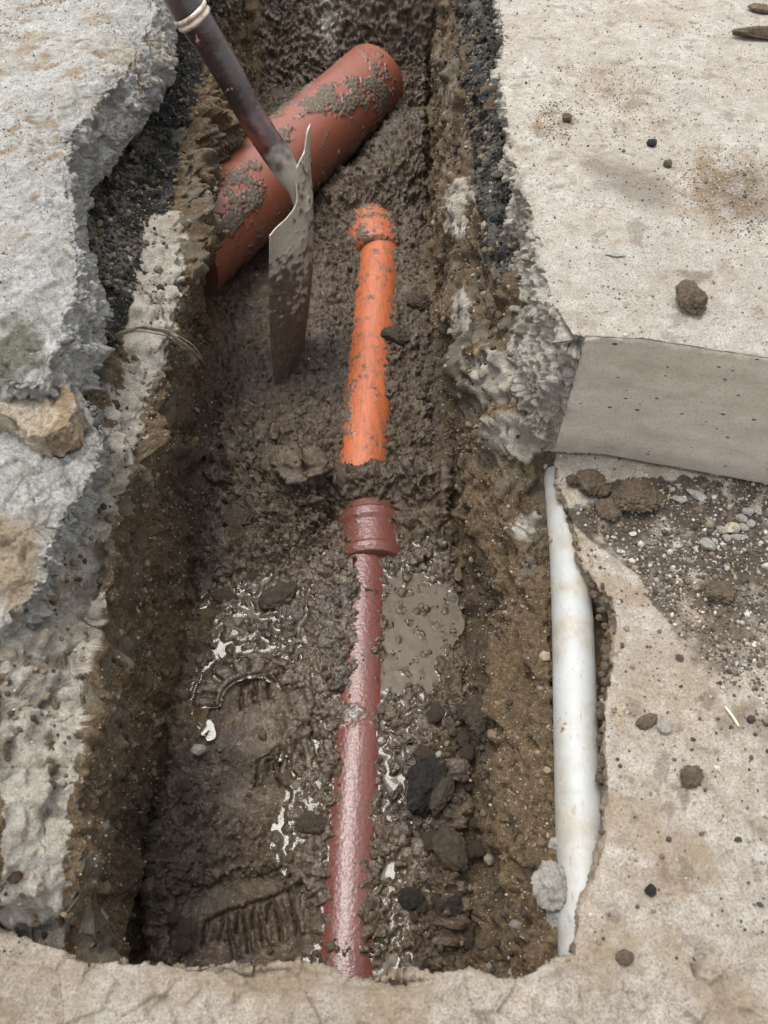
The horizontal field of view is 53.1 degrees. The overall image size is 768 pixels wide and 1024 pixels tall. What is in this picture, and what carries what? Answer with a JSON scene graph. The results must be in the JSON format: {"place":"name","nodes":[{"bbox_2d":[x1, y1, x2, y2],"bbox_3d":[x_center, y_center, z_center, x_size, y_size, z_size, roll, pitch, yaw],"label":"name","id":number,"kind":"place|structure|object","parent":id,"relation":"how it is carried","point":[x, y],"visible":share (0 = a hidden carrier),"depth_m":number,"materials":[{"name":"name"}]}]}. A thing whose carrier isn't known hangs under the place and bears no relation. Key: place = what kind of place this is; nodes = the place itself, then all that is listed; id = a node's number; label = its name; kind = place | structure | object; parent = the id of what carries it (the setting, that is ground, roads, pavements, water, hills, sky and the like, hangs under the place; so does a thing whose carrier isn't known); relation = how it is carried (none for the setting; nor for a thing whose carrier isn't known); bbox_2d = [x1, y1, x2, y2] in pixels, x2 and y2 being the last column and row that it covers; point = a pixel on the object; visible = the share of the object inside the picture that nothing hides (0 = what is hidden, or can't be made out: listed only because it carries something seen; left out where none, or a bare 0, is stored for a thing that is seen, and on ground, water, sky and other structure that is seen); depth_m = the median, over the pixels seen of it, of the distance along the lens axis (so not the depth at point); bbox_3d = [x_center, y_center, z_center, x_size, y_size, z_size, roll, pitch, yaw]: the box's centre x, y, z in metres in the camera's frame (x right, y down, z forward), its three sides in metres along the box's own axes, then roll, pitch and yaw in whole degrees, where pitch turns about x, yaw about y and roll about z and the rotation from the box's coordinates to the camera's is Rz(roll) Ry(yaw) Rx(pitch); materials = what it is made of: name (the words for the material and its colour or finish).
{"place":"outdoors","nodes":[
{"label":"outdoors","id":0,"kind":"place"},
{"bbox_2d":[0,0,607,978],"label":"soil","id":1,"kind":"structure","parent":0,"point":[238,904],"depth_m":1.34,"materials":[{"name":"soil"}]},
{"bbox_2d":[0,386,113,641],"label":"broken slab","id":2,"kind":"structure","parent":1,"relation":"on","point":[47,504],"depth_m":1.02,"materials":[{"name":"grey concrete"}]},
{"bbox_2d":[0,384,86,457],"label":"concrete chunk","id":3,"kind":"object","parent":2,"relation":"on","point":[45,425],"visible":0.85,"depth_m":1.05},
{"bbox_2d":[0,0,178,408],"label":"broken slab","id":4,"kind":"structure","parent":1,"relation":"on","point":[103,132],"depth_m":1.41,"materials":[{"name":"grey concrete"}]},
{"bbox_2d":[0,0,165,393],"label":"slab grit","id":5,"kind":"object","parent":4,"relation":"on","point":[3,253],"visible":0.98,"depth_m":1.48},
{"bbox_2d":[125,927,130,942],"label":"mud clod","id":6,"kind":"object","parent":1,"relation":"on","point":[128,933],"visible":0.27,"depth_m":1.10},
{"bbox_2d":[144,938,157,944],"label":"mud clod","id":7,"kind":"object","parent":1,"relation":"on","point":[149,941],"visible":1,"depth_m":1.10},
{"bbox_2d":[114,326,202,369],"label":"frayed strands","id":8,"kind":"object","parent":1,"relation":"on","point":[134,329],"visible":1,"depth_m":1.34},
{"bbox_2d":[166,908,181,924],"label":"mud clod","id":9,"kind":"object","parent":1,"relation":"on","point":[174,916],"visible":1,"depth_m":1.12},
{"bbox_2d":[175,936,191,953],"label":"mud clod","id":10,"kind":"object","parent":1,"relation":"on","point":[183,944],"visible":1,"depth_m":1.10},
{"bbox_2d":[180,883,190,893],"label":"mud clod","id":11,"kind":"object","parent":1,"relation":"on","point":[184,888],"visible":1,"depth_m":1.14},
{"bbox_2d":[181,860,190,871],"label":"mud clod","id":12,"kind":"object","parent":1,"relation":"on","point":[188,867],"visible":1,"depth_m":1.15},
{"bbox_2d":[176,917,196,936],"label":"mud clod","id":13,"kind":"object","parent":1,"relation":"on","point":[186,927],"visible":1,"depth_m":1.11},
{"bbox_2d":[181,779,191,790],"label":"mud clod","id":14,"kind":"object","parent":1,"relation":"on","point":[186,785],"visible":1,"depth_m":1.22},
{"bbox_2d":[181,792,192,803],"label":"mud clod","id":15,"kind":"object","parent":1,"relation":"on","point":[187,796],"visible":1,"depth_m":1.21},
{"bbox_2d":[190,744,206,755],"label":"stone","id":16,"kind":"object","parent":1,"relation":"on","point":[198,749],"visible":1,"depth_m":1.24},
{"bbox_2d":[222,505,253,526],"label":"mud clod","id":17,"kind":"object","parent":1,"relation":"on","point":[239,515],"visible":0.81,"depth_m":1.51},
{"bbox_2d":[162,0,314,383],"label":"spade","id":18,"kind":"object","parent":1,"relation":"on","point":[291,242],"visible":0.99,"depth_m":1.53,"materials":[{"name":"metal"}]},
{"bbox_2d":[247,571,255,579],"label":"mud clod","id":19,"kind":"object","parent":1,"relation":"on","point":[251,575],"visible":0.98,"depth_m":1.45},
{"bbox_2d":[254,498,282,519],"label":"mud clod","id":20,"kind":"object","parent":1,"relation":"on","point":[267,514],"visible":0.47,"depth_m":1.52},
{"bbox_2d":[3,3,546,974],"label":"embedded stones","id":21,"kind":"object","parent":1,"relation":"on","point":[541,841],"visible":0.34,"depth_m":1.30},
{"bbox_2d":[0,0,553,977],"bbox_3d":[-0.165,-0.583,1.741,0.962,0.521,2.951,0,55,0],"label":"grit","id":22,"kind":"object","parent":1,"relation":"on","point":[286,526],"visible":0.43,"depth_m":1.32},
{"bbox_2d":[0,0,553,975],"bbox_3d":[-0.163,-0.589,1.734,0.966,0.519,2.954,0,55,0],"label":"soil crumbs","id":23,"kind":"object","parent":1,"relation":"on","point":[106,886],"visible":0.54,"depth_m":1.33,"materials":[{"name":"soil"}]},
{"bbox_2d":[203,43,403,297],"bbox_3d":[-0.262,-0.963,2.103,0.230,0.231,0.972,24,58,16],"label":"pipe","id":24,"kind":"object","parent":1,"relation":"on","point":[344,104],"visible":0.7,"depth_m":2.05,"materials":[{"name":"plastic"}]},
{"bbox_2d":[88,0,519,347],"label":"black gravel","id":25,"kind":"structure","parent":1,"relation":"on","point":[495,218],"depth_m":1.59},
{"bbox_2d":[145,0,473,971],"bbox_3d":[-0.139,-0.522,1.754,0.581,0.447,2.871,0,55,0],"label":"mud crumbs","id":26,"kind":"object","parent":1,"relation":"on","point":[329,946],"visible":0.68,"depth_m":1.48,"materials":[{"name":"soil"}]},
{"bbox_2d":[293,810,326,833],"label":"mud clod","id":27,"kind":"object","parent":1,"relation":"on","point":[309,821],"visible":1,"depth_m":1.19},
{"bbox_2d":[190,524,464,977],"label":"puddle water","id":28,"kind":"structure","parent":1,"relation":"on","point":[409,649],"depth_m":1.37,"materials":[{"name":"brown liquid"}]},
{"bbox_2d":[211,587,238,603],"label":"mud clod","id":29,"kind":"object","parent":28,"relation":"on","point":[220,595],"visible":0.99,"depth_m":1.42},
{"bbox_2d":[258,581,296,609],"bbox_3d":[-0.195,0.154,1.425,0.083,0.039,0.045,-25,59,-17],"label":"mud clod","id":30,"kind":"object","parent":28,"relation":"on","point":[276,595],"visible":0.98,"depth_m":1.41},
{"bbox_2d":[414,744,430,761],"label":"mud clod","id":31,"kind":"object","parent":28,"relation":"on","point":[422,752],"visible":0.88,"depth_m":1.25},
{"bbox_2d":[316,202,401,977],"bbox_3d":[-0.029,-0.044,1.630,0.167,0.164,1.913,0,55,0],"label":"drain pipe","id":32,"kind":"object","parent":1,"relation":"on","point":[369,524],"visible":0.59,"depth_m":1.45,"materials":[{"name":"orange plastic"}]},
{"bbox_2d":[0,452,767,1023],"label":"concrete layer","id":33,"kind":"object","parent":1,"relation":"on","point":[722,978],"visible":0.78,"depth_m":0.92,"materials":[{"name":"concrete"}]},
{"bbox_2d":[1,453,767,961],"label":"slab grit","id":34,"kind":"object","parent":33,"relation":"on","point":[727,545],"visible":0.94,"depth_m":1.17,"materials":[{"name":"gravel"}]},
{"bbox_2d":[747,508,753,515],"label":"stone","id":35,"kind":"object","parent":34,"relation":"on","point":[751,511],"visible":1,"depth_m":1.23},
{"bbox_2d":[565,473,577,486],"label":"soil clod","id":36,"kind":"object","parent":33,"relation":"on","point":[571,480],"visible":1,"depth_m":1.26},
{"bbox_2d":[575,468,606,496],"bbox_3d":[0.340,-0.048,1.257,0.049,0.034,0.051,-13,56,-9],"label":"soil clod","id":37,"kind":"object","parent":33,"relation":"on","point":[591,481],"visible":1,"depth_m":1.25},
{"bbox_2d":[597,756,605,768],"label":"soil clod","id":38,"kind":"object","parent":33,"relation":"on","point":[601,762],"visible":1,"depth_m":1.02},
{"bbox_2d":[596,484,610,498],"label":"soil clod","id":39,"kind":"object","parent":33,"relation":"on","point":[604,491],"visible":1,"depth_m":1.24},
{"bbox_2d":[601,653,609,661],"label":"soil clod","id":40,"kind":"object","parent":33,"relation":"on","point":[605,657],"visible":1,"depth_m":1.10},
{"bbox_2d":[593,497,622,521],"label":"soil clod","id":41,"kind":"object","parent":33,"relation":"on","point":[606,509],"visible":1,"depth_m":1.23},
{"bbox_2d":[615,949,633,965],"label":"soil clod","id":42,"kind":"object","parent":33,"relation":"on","point":[624,957],"visible":1,"depth_m":0.88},
{"bbox_2d":[609,477,665,513],"bbox_3d":[0.409,-0.027,1.241,0.093,0.036,0.075,0,55,0],"label":"soil clod","id":43,"kind":"object","parent":33,"relation":"on","point":[633,494],"visible":1,"depth_m":1.23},
{"bbox_2d":[635,713,657,729],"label":"soil clod","id":44,"kind":"object","parent":33,"relation":"on","point":[646,721],"visible":1,"depth_m":1.03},
{"bbox_2d":[644,883,656,896],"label":"pebble","id":45,"kind":"object","parent":33,"relation":"on","point":[650,890],"visible":1,"depth_m":0.91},
{"bbox_2d":[656,722,671,733],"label":"pebble","id":46,"kind":"object","parent":33,"relation":"on","point":[664,727],"visible":1,"depth_m":1.03,"materials":[{"name":"stone"}]},
{"bbox_2d":[672,495,686,503],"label":"stone","id":47,"kind":"object","parent":33,"relation":"on","point":[681,499],"visible":1,"depth_m":1.25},
{"bbox_2d":[679,765,703,788],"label":"soil clod","id":48,"kind":"object","parent":33,"relation":"on","point":[691,776],"visible":1,"depth_m":0.99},
{"bbox_2d":[686,489,707,502],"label":"stone","id":49,"kind":"object","parent":33,"relation":"on","point":[697,495],"visible":1,"depth_m":1.25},
{"bbox_2d":[698,537,715,550],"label":"stone","id":50,"kind":"object","parent":33,"relation":"on","point":[705,543],"visible":1,"depth_m":1.19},
{"bbox_2d":[702,580,736,604],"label":"soil clod","id":51,"kind":"object","parent":33,"relation":"on","point":[722,592],"visible":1,"depth_m":1.14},
{"bbox_2d":[716,525,726,533],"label":"stone","id":52,"kind":"object","parent":33,"relation":"on","point":[720,529],"visible":1,"depth_m":1.21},
{"bbox_2d":[722,534,731,541],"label":"stone","id":53,"kind":"object","parent":33,"relation":"on","point":[726,537],"visible":1,"depth_m":1.20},
{"bbox_2d":[725,706,738,726],"bbox_3d":[0.471,0.277,1.041,0.004,0.006,0.031,-19,57,-13],"label":"straw bit","id":54,"kind":"object","parent":33,"relation":"on","point":[732,716],"visible":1,"depth_m":1.04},
{"bbox_2d":[725,522,739,532],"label":"stone","id":55,"kind":"object","parent":33,"relation":"on","point":[728,527],"visible":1,"depth_m":1.21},
{"bbox_2d":[732,525,738,533],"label":"stone","id":56,"kind":"object","parent":33,"relation":"on","point":[735,529],"visible":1,"depth_m":1.21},
{"bbox_2d":[730,534,747,540],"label":"stone","id":57,"kind":"object","parent":33,"relation":"on","point":[737,537],"visible":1,"depth_m":1.21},
{"bbox_2d":[735,514,747,522],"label":"stone","id":58,"kind":"object","parent":33,"relation":"on","point":[741,518],"visible":1,"depth_m":1.22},
{"bbox_2d":[739,523,748,531],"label":"stone","id":59,"kind":"object","parent":33,"relation":"on","point":[744,527],"visible":1,"depth_m":1.21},
{"bbox_2d":[746,519,755,527],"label":"stone","id":60,"kind":"object","parent":33,"relation":"on","point":[750,523],"visible":1,"depth_m":1.22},
{"bbox_2d":[752,505,761,514],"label":"stone","id":61,"kind":"object","parent":33,"relation":"on","point":[757,509],"visible":1,"depth_m":1.23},
{"bbox_2d":[380,326,409,345],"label":"mud clod","id":62,"kind":"object","parent":1,"relation":"on","point":[397,335],"visible":0.95,"depth_m":1.82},
{"bbox_2d":[398,886,424,910],"bbox_3d":[0.040,0.567,1.129,0.040,0.028,0.034,0,55,0],"label":"coal lump","id":63,"kind":"object","parent":1,"relation":"on","point":[411,898],"visible":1,"depth_m":1.12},
{"bbox_2d":[409,912,418,922],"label":"mud clod","id":64,"kind":"object","parent":1,"relation":"on","point":[414,918],"visible":1,"depth_m":1.11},
{"bbox_2d":[404,291,430,311],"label":"mud clod","id":65,"kind":"object","parent":1,"relation":"on","point":[419,301],"visible":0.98,"depth_m":1.91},
{"bbox_2d":[414,904,425,913],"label":"mud clod","id":66,"kind":"object","parent":1,"relation":"on","point":[421,909],"visible":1,"depth_m":1.12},
{"bbox_2d":[406,755,447,815],"bbox_3d":[0.072,0.428,1.214,0.074,0.057,0.093,0,55,0],"label":"coal lump","id":67,"kind":"object","parent":1,"relation":"on","point":[426,775],"visible":0.87,"depth_m":1.20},
{"bbox_2d":[429,775,454,815],"bbox_3d":[0.088,0.438,1.198,0.034,0.043,0.066,33,61,21],"label":"mud clod","id":68,"kind":"object","parent":67,"relation":"on","point":[442,793],"visible":1,"depth_m":1.19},
{"bbox_2d":[422,830,435,850],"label":"mud clod","id":69,"kind":"object","parent":1,"relation":"on","point":[427,839],"visible":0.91,"depth_m":1.17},
{"bbox_2d":[425,706,443,723],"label":"mud clod","id":70,"kind":"object","parent":1,"relation":"on","point":[434,715],"visible":1,"depth_m":1.28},
{"bbox_2d":[430,893,440,904],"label":"mud clod","id":71,"kind":"object","parent":1,"relation":"on","point":[434,897],"visible":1,"depth_m":1.13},
{"bbox_2d":[430,701,440,707],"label":"mud clod","id":72,"kind":"object","parent":1,"relation":"on","point":[435,703],"visible":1,"depth_m":1.29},
{"bbox_2d":[434,899,446,915],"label":"mud clod","id":73,"kind":"object","parent":1,"relation":"on","point":[440,902],"visible":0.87,"depth_m":1.12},
{"bbox_2d":[443,533,453,544],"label":"mud clod","id":74,"kind":"object","parent":1,"relation":"on","point":[448,538],"visible":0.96,"depth_m":1.50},
{"bbox_2d":[432,825,467,872],"bbox_3d":[0.098,0.506,1.155,0.052,0.037,0.067,0,55,0],"label":"mud clod","id":75,"kind":"object","parent":1,"relation":"on","point":[449,845],"visible":1,"depth_m":1.14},
{"bbox_2d":[439,896,463,917],"bbox_3d":[0.100,0.573,1.113,0.034,0.028,0.028,-36,62,-22],"label":"coal lump","id":76,"kind":"object","parent":1,"relation":"on","point":[452,904],"visible":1,"depth_m":1.11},
{"bbox_2d":[444,885,463,899],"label":"mud clod","id":77,"kind":"object","parent":1,"relation":"on","point":[455,887],"visible":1,"depth_m":1.13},
{"bbox_2d":[455,703,464,710],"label":"mud clod","id":78,"kind":"object","parent":1,"relation":"on","point":[459,705],"visible":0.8,"depth_m":1.29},
{"bbox_2d":[457,709,464,719],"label":"mud clod","id":79,"kind":"object","parent":1,"relation":"on","point":[459,715],"visible":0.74,"depth_m":1.28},
{"bbox_2d":[454,731,469,742],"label":"mud clod","id":80,"kind":"object","parent":1,"relation":"on","point":[463,736],"visible":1,"depth_m":1.26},
{"bbox_2d":[457,735,470,746],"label":"mud clod","id":81,"kind":"object","parent":80,"relation":"on","point":[461,743],"visible":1,"depth_m":1.26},
{"bbox_2d":[458,744,474,761],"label":"mud clod","id":82,"kind":"object","parent":1,"relation":"on","point":[467,752],"visible":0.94,"depth_m":1.25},
{"bbox_2d":[464,781,472,790],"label":"mud clod","id":83,"kind":"object","parent":1,"relation":"on","point":[468,785],"visible":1,"depth_m":1.22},
{"bbox_2d":[463,932,474,949],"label":"mud clod","id":84,"kind":"object","parent":1,"relation":"on","point":[470,939],"visible":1,"depth_m":1.09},
{"bbox_2d":[464,923,474,932],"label":"mud clod","id":85,"kind":"object","parent":1,"relation":"on","point":[470,928],"visible":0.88,"depth_m":1.10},
{"bbox_2d":[467,848,474,857],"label":"mud clod","id":86,"kind":"object","parent":1,"relation":"on","point":[471,853],"visible":1,"depth_m":1.16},
{"bbox_2d":[469,817,478,828],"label":"mud clod","id":87,"kind":"object","parent":1,"relation":"on","point":[473,822],"visible":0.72,"depth_m":1.19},
{"bbox_2d":[461,692,489,742],"bbox_3d":[0.168,0.334,1.248,0.075,0.056,0.088,-19,57,-13],"label":"mud clod","id":88,"kind":"object","parent":1,"relation":"on","point":[476,721],"visible":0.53,"depth_m":1.24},
{"bbox_2d":[470,840,480,856],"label":"mud clod","id":89,"kind":"object","parent":1,"relation":"on","point":[475,846],"visible":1,"depth_m":1.17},
{"bbox_2d":[472,838,486,856],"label":"mud clod","id":90,"kind":"object","parent":1,"relation":"on","point":[482,853],"visible":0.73,"depth_m":1.16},
{"bbox_2d":[531,859,567,912],"bbox_3d":[0.210,0.473,0.971,0.051,0.054,0.057,30,60,19],"label":"stone","id":91,"kind":"object","parent":1,"relation":"on","point":[549,885],"visible":0.98,"depth_m":0.96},
{"bbox_2d":[548,837,557,848],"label":"stone","id":92,"kind":"object","parent":1,"relation":"on","point":[553,843],"visible":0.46,"depth_m":1.01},
{"bbox_2d":[544,464,601,955],"bbox_3d":[0.278,0.232,1.149,0.099,0.072,0.919,3,55,2],"label":"white pipe","id":93,"kind":"object","parent":1,"relation":"on","point":[578,801],"visible":0.58,"depth_m":1.08,"materials":[{"name":"plastic"}]},
{"bbox_2d":[588,581,595,589],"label":"soil clod","id":94,"kind":"object","parent":93,"relation":"on","point":[591,585],"visible":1,"depth_m":1.17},
{"bbox_2d":[589,590,596,597],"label":"soil clod","id":95,"kind":"object","parent":93,"relation":"on","point":[593,593],"visible":1,"depth_m":1.17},
{"bbox_2d":[596,734,601,742],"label":"soil clod","id":96,"kind":"object","parent":93,"relation":"on","point":[598,738],"visible":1,"depth_m":1.04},
{"bbox_2d":[595,614,602,620],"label":"soil clod","id":97,"kind":"object","parent":93,"relation":"on","point":[598,617],"visible":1,"depth_m":1.14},
{"bbox_2d":[595,774,603,782],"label":"soil clod","id":98,"kind":"object","parent":93,"relation":"on","point":[599,778],"visible":1,"depth_m":1.01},
{"bbox_2d":[596,701,602,709],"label":"soil clod","id":99,"kind":"object","parent":93,"relation":"on","point":[599,705],"visible":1,"depth_m":1.06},
{"bbox_2d":[595,709,604,719],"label":"soil clod","id":100,"kind":"object","parent":93,"relation":"on","point":[599,714],"visible":1,"depth_m":1.06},
{"bbox_2d":[596,607,605,613],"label":"soil clod","id":101,"kind":"object","parent":93,"relation":"on","point":[602,610],"visible":1,"depth_m":1.15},
{"bbox_2d":[600,661,608,670],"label":"soil clod","id":102,"kind":"object","parent":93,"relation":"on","point":[604,665],"visible":1,"depth_m":1.10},
{"bbox_2d":[600,644,610,653],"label":"soil clod","id":103,"kind":"object","parent":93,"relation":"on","point":[604,649],"visible":1,"depth_m":1.11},
{"bbox_2d":[601,622,609,629],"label":"soil clod","id":104,"kind":"object","parent":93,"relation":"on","point":[605,626],"visible":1,"depth_m":1.14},
{"bbox_2d":[601,677,610,686],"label":"soil clod","id":105,"kind":"object","parent":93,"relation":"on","point":[605,682],"visible":1,"depth_m":1.08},
{"bbox_2d":[489,0,767,485],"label":"concrete slab","id":106,"kind":"structure","parent":1,"relation":"on","point":[692,403],"depth_m":1.26,"materials":[{"name":"concrete"}]},
{"bbox_2d":[562,113,572,122],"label":"pebble","id":107,"kind":"object","parent":106,"relation":"on","point":[567,117],"visible":1,"depth_m":1.41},
{"bbox_2d":[605,252,625,256],"bbox_3d":[0.359,-0.400,1.194,0.031,0.003,0.011,0,55,0],"label":"paint chip","id":108,"kind":"object","parent":106,"relation":"on","point":[613,254],"visible":1,"depth_m":1.19,"materials":[{"name":"paint"}]},
{"bbox_2d":[497,0,767,353],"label":"slab grit","id":109,"kind":"object","parent":106,"relation":"on","point":[745,194],"visible":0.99,"depth_m":1.35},
{"bbox_2d":[646,139,656,146],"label":"pebble","id":110,"kind":"object","parent":106,"relation":"on","point":[651,143],"visible":1,"depth_m":1.36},
{"bbox_2d":[663,159,671,167],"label":"pebble","id":111,"kind":"object","parent":106,"relation":"on","point":[667,163],"visible":1,"depth_m":1.33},
{"bbox_2d":[675,279,708,316],"bbox_3d":[0.447,-0.312,1.116,0.048,0.035,0.055,0,55,0],"label":"soil clod","id":112,"kind":"object","parent":106,"relation":"on","point":[692,298],"visible":1,"depth_m":1.11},
{"bbox_2d":[731,26,767,39],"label":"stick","id":113,"kind":"object","parent":106,"relation":"on","point":[758,32],"visible":1,"depth_m":1.59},
{"bbox_2d":[748,3,767,13],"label":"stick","id":114,"kind":"object","parent":106,"relation":"on","point":[759,8],"visible":1,"depth_m":1.67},
{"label":"stone","id":115,"kind":"object","parent":1,"relation":"on","visible":0},
{"bbox_2d":[546,910,557,928],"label":"stone","id":116,"kind":"object","parent":115,"relation":"on","point":[552,919],"visible":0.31,"depth_m":0.96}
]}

